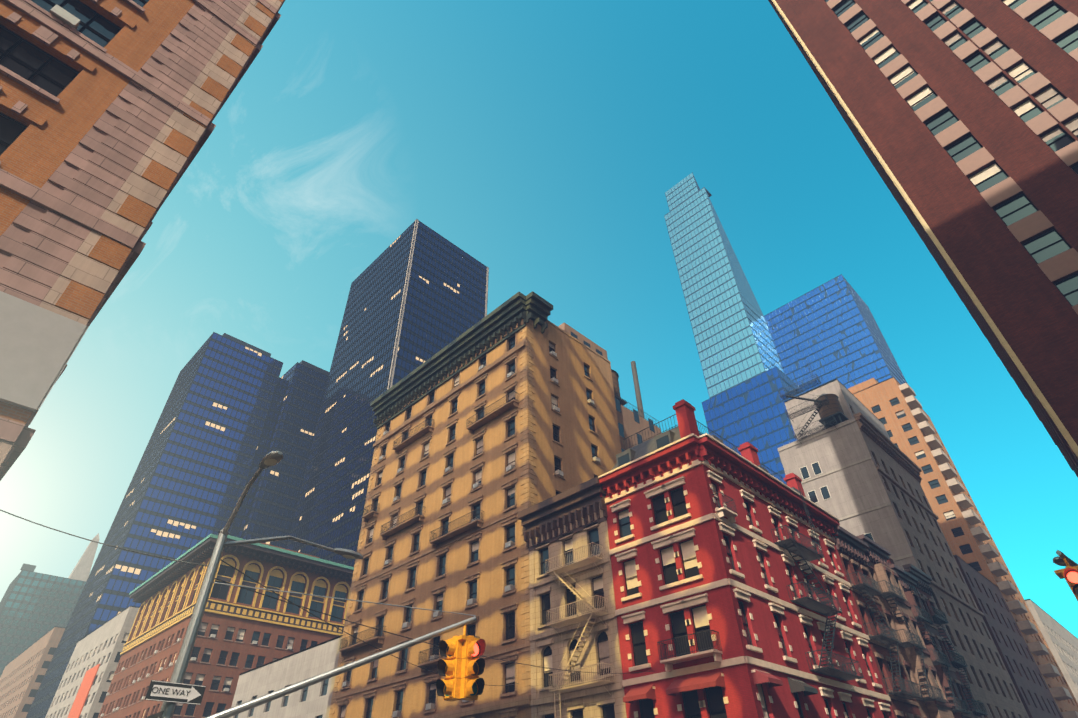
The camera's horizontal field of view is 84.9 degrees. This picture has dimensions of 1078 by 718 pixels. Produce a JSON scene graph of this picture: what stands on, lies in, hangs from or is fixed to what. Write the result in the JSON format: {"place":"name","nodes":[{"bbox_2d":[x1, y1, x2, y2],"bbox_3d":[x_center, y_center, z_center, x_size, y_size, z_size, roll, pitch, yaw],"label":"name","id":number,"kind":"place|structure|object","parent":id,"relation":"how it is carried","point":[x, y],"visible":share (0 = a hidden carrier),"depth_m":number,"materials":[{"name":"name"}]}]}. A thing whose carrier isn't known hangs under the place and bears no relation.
{"place":"outdoors","nodes":[
{"label":"outdoors","id":0,"kind":"place"},
{"bbox_2d":[160,451,485,717],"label":"signal pole","id":1,"kind":"object","parent":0,"point":[461,667],"visible":1,"depth_m":11.85,"materials":[{"name":"grey metal"}]},
{"bbox_2d":[145,680,205,717],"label":"one-way sign","id":2,"kind":"object","parent":1,"relation":"attached to","point":[195,695],"visible":0.92,"depth_m":10.33,"materials":[{"name":"white metal"}]},
{"bbox_2d":[152,687,189,695],"bbox_3d":[-6.428,5.820,10.308,0.628,0.094,0.002,31,-49,-34],"label":"sign lettering","id":3,"kind":"object","parent":2,"relation":"attached to","point":[168,691],"visible":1,"depth_m":10.27},
{"bbox_2d":[0,0,1077,637],"label":"sky","id":4,"kind":"structure","parent":0,"point":[545,141],"materials":[{"name":"blue"}]},
{"bbox_2d":[701,366,804,484],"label":"glass building","id":5,"kind":"structure","parent":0,"point":[752,411],"depth_m":174.83,"materials":[{"name":"blue glass"}]},
{"bbox_2d":[1053,550,1077,600],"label":"traffic light","id":6,"kind":"object","parent":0,"point":[1069,572],"visible":1,"depth_m":14.05,"materials":[{"name":"brown"}]},
{"label":"ground","id":7,"kind":"structure","parent":0,"visible":0},
{"bbox_2d":[0,626,64,717],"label":"building","id":8,"kind":"structure","parent":7,"relation":"on","point":[22,676],"depth_m":173.38,"materials":[{"name":"concrete"}]},
{"bbox_2d":[0,533,98,676],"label":"skyscraper","id":9,"kind":"structure","parent":7,"relation":"on","point":[35,607],"depth_m":322.87,"materials":[{"name":"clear glass"}]},
{"bbox_2d":[45,606,139,717],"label":"building","id":10,"kind":"structure","parent":7,"relation":"on","point":[85,683],"depth_m":122.19,"materials":[{"name":"white concrete"}]},
{"bbox_2d":[0,0,284,480],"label":"tan brick building","id":11,"kind":"structure","parent":7,"relation":"on","point":[110,110],"depth_m":17.59,"materials":[{"name":"brown brick"}]},
{"bbox_2d":[0,291,88,424],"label":"building wall","id":12,"kind":"structure","parent":11,"relation":"attached to","point":[38,345],"depth_m":13.62,"materials":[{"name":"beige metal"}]},
{"bbox_2d":[0,509,650,685],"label":"overhead wires","id":13,"kind":"object","parent":11,"relation":"attached to","point":[299,606],"visible":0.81,"depth_m":13.44,"materials":[{"name":"black metal"}]},
{"bbox_2d":[26,332,328,717],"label":"skyscraper","id":14,"kind":"structure","parent":7,"relation":"on","point":[235,412],"depth_m":191.65,"materials":[{"name":"blue glass"}]},
{"bbox_2d":[98,534,353,717],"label":"building","id":15,"kind":"structure","parent":7,"relation":"on","point":[241,630],"depth_m":98.36,"materials":[{"name":"brick"}]},
{"bbox_2d":[229,635,342,717],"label":"stone building","id":16,"kind":"structure","parent":7,"relation":"on","point":[313,701],"depth_m":61.21,"materials":[{"name":"grey stone"}]},
{"bbox_2d":[286,219,488,566],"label":"skyscraper","id":17,"kind":"structure","parent":7,"relation":"on","point":[418,295],"depth_m":197.68,"materials":[{"name":"blue glass"}]},
{"bbox_2d":[329,291,660,717],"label":"apartment building","id":18,"kind":"structure","parent":7,"relation":"on","point":[491,425],"depth_m":55.33,"materials":[{"name":"brick"}]},
{"bbox_2d":[517,476,626,717],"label":"apartment building","id":19,"kind":"structure","parent":7,"relation":"on","point":[573,623],"depth_m":39.19,"materials":[{"name":"stone"}]},
{"bbox_2d":[664,172,784,397],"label":"skyscraper","id":20,"kind":"structure","parent":7,"relation":"on","point":[735,345],"depth_m":220.63,"materials":[{"name":"blue glass"}]},
{"bbox_2d":[598,399,894,717],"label":"apartment building","id":21,"kind":"structure","parent":7,"relation":"on","point":[734,597],"depth_m":36.01,"materials":[{"name":"brick"}]},
{"bbox_2d":[764,274,905,391],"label":"skyscraper","id":22,"kind":"structure","parent":7,"relation":"on","point":[830,330],"depth_m":253.13,"materials":[{"name":"blue glass"}]},
{"bbox_2d":[832,525,922,717],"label":"building","id":23,"kind":"structure","parent":7,"relation":"on","point":[854,559],"depth_m":45.34,"materials":[{"name":"grey brick"}]},
{"bbox_2d":[777,360,1028,717],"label":"building","id":24,"kind":"structure","parent":7,"relation":"on","point":[850,464],"depth_m":73.05,"materials":[{"name":"grey concrete"}]},
{"bbox_2d":[856,534,953,717],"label":"building","id":25,"kind":"structure","parent":7,"relation":"on","point":[918,666],"depth_m":48.84,"materials":[{"name":"beige stone"}]},
{"bbox_2d":[768,0,1077,476],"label":"dark brick tower","id":26,"kind":"structure","parent":7,"relation":"on","point":[960,117],"depth_m":33.05,"materials":[{"name":"brown brick"}]},
{"bbox_2d":[889,564,974,717],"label":"building","id":27,"kind":"structure","parent":7,"relation":"on","point":[945,672],"depth_m":52.15,"materials":[{"name":"grey brick"}]},
{"bbox_2d":[887,558,987,717],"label":"building","id":28,"kind":"structure","parent":7,"relation":"on","point":[924,588],"depth_m":56.83,"materials":[{"name":"grey brick"}]},
{"bbox_2d":[848,377,1077,717],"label":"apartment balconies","id":29,"kind":"structure","parent":7,"relation":"on","point":[893,405],"depth_m":105.21,"materials":[{"name":"beige brick"}]},
{"bbox_2d":[953,555,1062,717],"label":"street building","id":30,"kind":"structure","parent":7,"relation":"on","point":[1031,686],"depth_m":80.39,"materials":[{"name":"grey concrete"}]},
{"bbox_2d":[1025,599,1077,702],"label":"street building","id":31,"kind":"structure","parent":7,"relation":"on","point":[1061,641],"depth_m":112.86,"materials":[{"name":"concrete"}]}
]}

